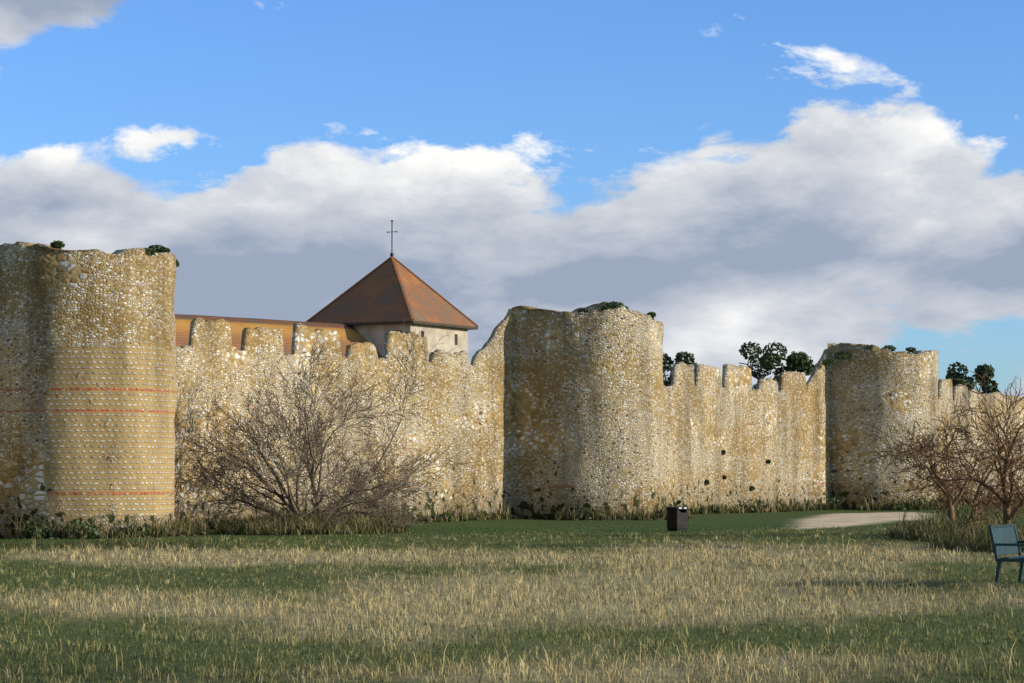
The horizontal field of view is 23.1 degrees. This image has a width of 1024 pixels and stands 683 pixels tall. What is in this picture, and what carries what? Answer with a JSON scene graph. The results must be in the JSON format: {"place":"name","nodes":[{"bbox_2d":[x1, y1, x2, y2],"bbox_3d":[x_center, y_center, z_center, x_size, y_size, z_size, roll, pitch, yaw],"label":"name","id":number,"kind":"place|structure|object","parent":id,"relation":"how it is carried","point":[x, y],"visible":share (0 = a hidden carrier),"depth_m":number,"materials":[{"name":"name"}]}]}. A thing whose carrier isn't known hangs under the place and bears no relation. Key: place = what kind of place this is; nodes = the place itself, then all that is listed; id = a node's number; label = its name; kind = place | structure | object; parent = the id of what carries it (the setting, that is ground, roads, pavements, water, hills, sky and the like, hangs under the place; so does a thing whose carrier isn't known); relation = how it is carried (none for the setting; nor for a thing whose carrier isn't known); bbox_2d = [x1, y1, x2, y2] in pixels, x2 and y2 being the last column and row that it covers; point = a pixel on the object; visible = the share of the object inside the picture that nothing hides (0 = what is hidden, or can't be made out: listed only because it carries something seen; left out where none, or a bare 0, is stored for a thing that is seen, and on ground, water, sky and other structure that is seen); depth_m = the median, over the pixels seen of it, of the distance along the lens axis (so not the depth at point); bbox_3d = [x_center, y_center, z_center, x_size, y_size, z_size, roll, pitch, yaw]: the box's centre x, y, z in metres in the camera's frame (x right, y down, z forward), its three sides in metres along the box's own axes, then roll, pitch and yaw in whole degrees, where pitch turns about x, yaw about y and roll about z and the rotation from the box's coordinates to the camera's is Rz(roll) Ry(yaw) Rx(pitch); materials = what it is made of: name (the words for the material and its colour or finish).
{"place":"outdoors","nodes":[
{"label":"outdoors","id":0,"kind":"place"},
{"bbox_2d":[175,314,382,357],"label":"building roof","id":1,"kind":"structure","parent":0,"point":[349,334],"depth_m":129.70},
{"bbox_2d":[353,324,467,357],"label":"church tower","id":2,"kind":"structure","parent":0,"point":[433,335],"depth_m":134.75,"materials":[{"name":"beige paint"}]},
{"bbox_2d":[307,258,476,326],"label":"tower roof","id":3,"kind":"structure","parent":2,"relation":"on","point":[376,295],"depth_m":135.67,"materials":[{"name":"brown tile"}]},
{"bbox_2d":[387,220,396,255],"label":"cross","id":4,"kind":"object","parent":3,"relation":"on","point":[391,254],"visible":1,"depth_m":137.47,"materials":[{"name":"grey metal"}]},
{"bbox_2d":[339,320,477,329],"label":"roof eaves","id":5,"kind":"object","parent":2,"relation":"attached to","point":[416,322],"visible":0.46,"depth_m":134.09,"materials":[{"name":"brown wood"}]},
{"bbox_2d":[0,503,1023,682],"bbox_3d":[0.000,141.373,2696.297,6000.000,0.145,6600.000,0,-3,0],"label":"ground","id":6,"kind":"structure","parent":0,"point":[813,519],"depth_m":30.87,"materials":[{"name":"green plant"}]},
{"bbox_2d":[0,241,176,537],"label":"bastion","id":7,"kind":"object","parent":6,"relation":"on","point":[88,392],"visible":0.94,"depth_m":64.35,"materials":[{"name":"beige stone"}]},
{"bbox_2d":[27,244,160,255],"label":"loose stones","id":8,"kind":"object","parent":7,"relation":"attached to","point":[97,250],"visible":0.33,"depth_m":64.51,"materials":[{"name":"beige stone"}]},
{"bbox_2d":[174,318,470,528],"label":"bare bush","id":9,"kind":"object","parent":6,"relation":"on","point":[357,488],"visible":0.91,"depth_m":69.35,"materials":[{"name":"brown plant"}]},
{"bbox_2d":[8,479,1023,552],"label":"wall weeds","id":10,"kind":"object","parent":6,"relation":"on","point":[939,533],"depth_m":66.37,"materials":[{"name":"green plant"}]},
{"bbox_2d":[26,503,1011,538],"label":"fallen stones","id":11,"kind":"object","parent":6,"relation":"on","point":[182,533],"visible":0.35,"depth_m":86.69,"materials":[{"name":"beige stone"}]},
{"bbox_2d":[512,302,664,519],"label":"bastion","id":12,"kind":"object","parent":6,"relation":"on","point":[588,407],"visible":0.94,"depth_m":87.25,"materials":[{"name":"beige stone"}]},
{"bbox_2d":[174,309,1023,529],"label":"curtain wall","id":13,"kind":"structure","parent":6,"relation":"on","point":[710,414],"depth_m":85.53,"materials":[{"name":"beige stone"}]},
{"bbox_2d":[50,240,915,366],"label":"wall weeds","id":14,"kind":"object","parent":13,"relation":"attached to","point":[58,244],"depth_m":87.31,"materials":[{"name":"green plant"}]},
{"bbox_2d":[25,449,1023,538],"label":"wall plants","id":15,"kind":"object","parent":13,"relation":"attached to","point":[91,521],"depth_m":82.17,"materials":[{"name":"green plant"}]},
{"bbox_2d":[666,507,688,530],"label":"litter bin","id":16,"kind":"object","parent":6,"relation":"on","point":[677,518],"visible":1,"depth_m":72.60,"materials":[{"name":"plastic"}]},
{"bbox_2d":[827,343,939,509],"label":"bastion","id":17,"kind":"object","parent":6,"relation":"on","point":[877,387],"visible":0.81,"depth_m":111.20,"materials":[{"name":"beige stone"}]},
{"bbox_2d":[862,414,1021,528],"bbox_3d":[10.700,3.417,63.096,3.807,3.359,3.935,0,-3,0],"label":"bare tree","id":18,"kind":"object","parent":6,"relation":"on","point":[921,448],"visible":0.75,"depth_m":62.81,"materials":[{"name":"brown plant"}]},
{"bbox_2d":[897,368,1023,539],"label":"bare tree","id":19,"kind":"object","parent":6,"relation":"on","point":[1006,499],"visible":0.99,"depth_m":54.05,"materials":[{"name":"brown plant"}]},
{"bbox_2d":[945,362,1000,392],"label":"tree","id":20,"kind":"object","parent":6,"relation":"on","point":[955,376],"visible":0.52,"depth_m":159.31,"materials":[{"name":"green plant"}]},
{"bbox_2d":[928,434,1023,523],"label":"bush","id":21,"kind":"object","parent":6,"relation":"on","point":[978,494],"visible":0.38,"depth_m":65.18,"materials":[{"name":"brown plant"}]},
{"bbox_2d":[988,524,1023,586],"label":"park bench","id":22,"kind":"object","parent":6,"relation":"on","point":[1005,540],"visible":0.87,"depth_m":37.13,"materials":[{"name":"paint"}]},
{"bbox_2d":[0,0,1023,396],"label":"sky","id":23,"kind":"structure","parent":0,"point":[805,176],"materials":[{"name":"blue"}]},
{"bbox_2d":[663,351,699,386],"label":"tree","id":24,"kind":"object","parent":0,"point":[684,358],"depth_m":134.37,"materials":[{"name":"green plant"}]},
{"bbox_2d":[738,341,813,389],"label":"tree","id":25,"kind":"object","parent":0,"point":[801,361],"depth_m":149.57,"materials":[{"name":"green plant"}]},
{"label":"church","id":26,"kind":"object","parent":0,"visible":0},
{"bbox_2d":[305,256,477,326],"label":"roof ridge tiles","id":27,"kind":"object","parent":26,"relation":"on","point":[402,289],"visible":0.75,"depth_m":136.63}
]}

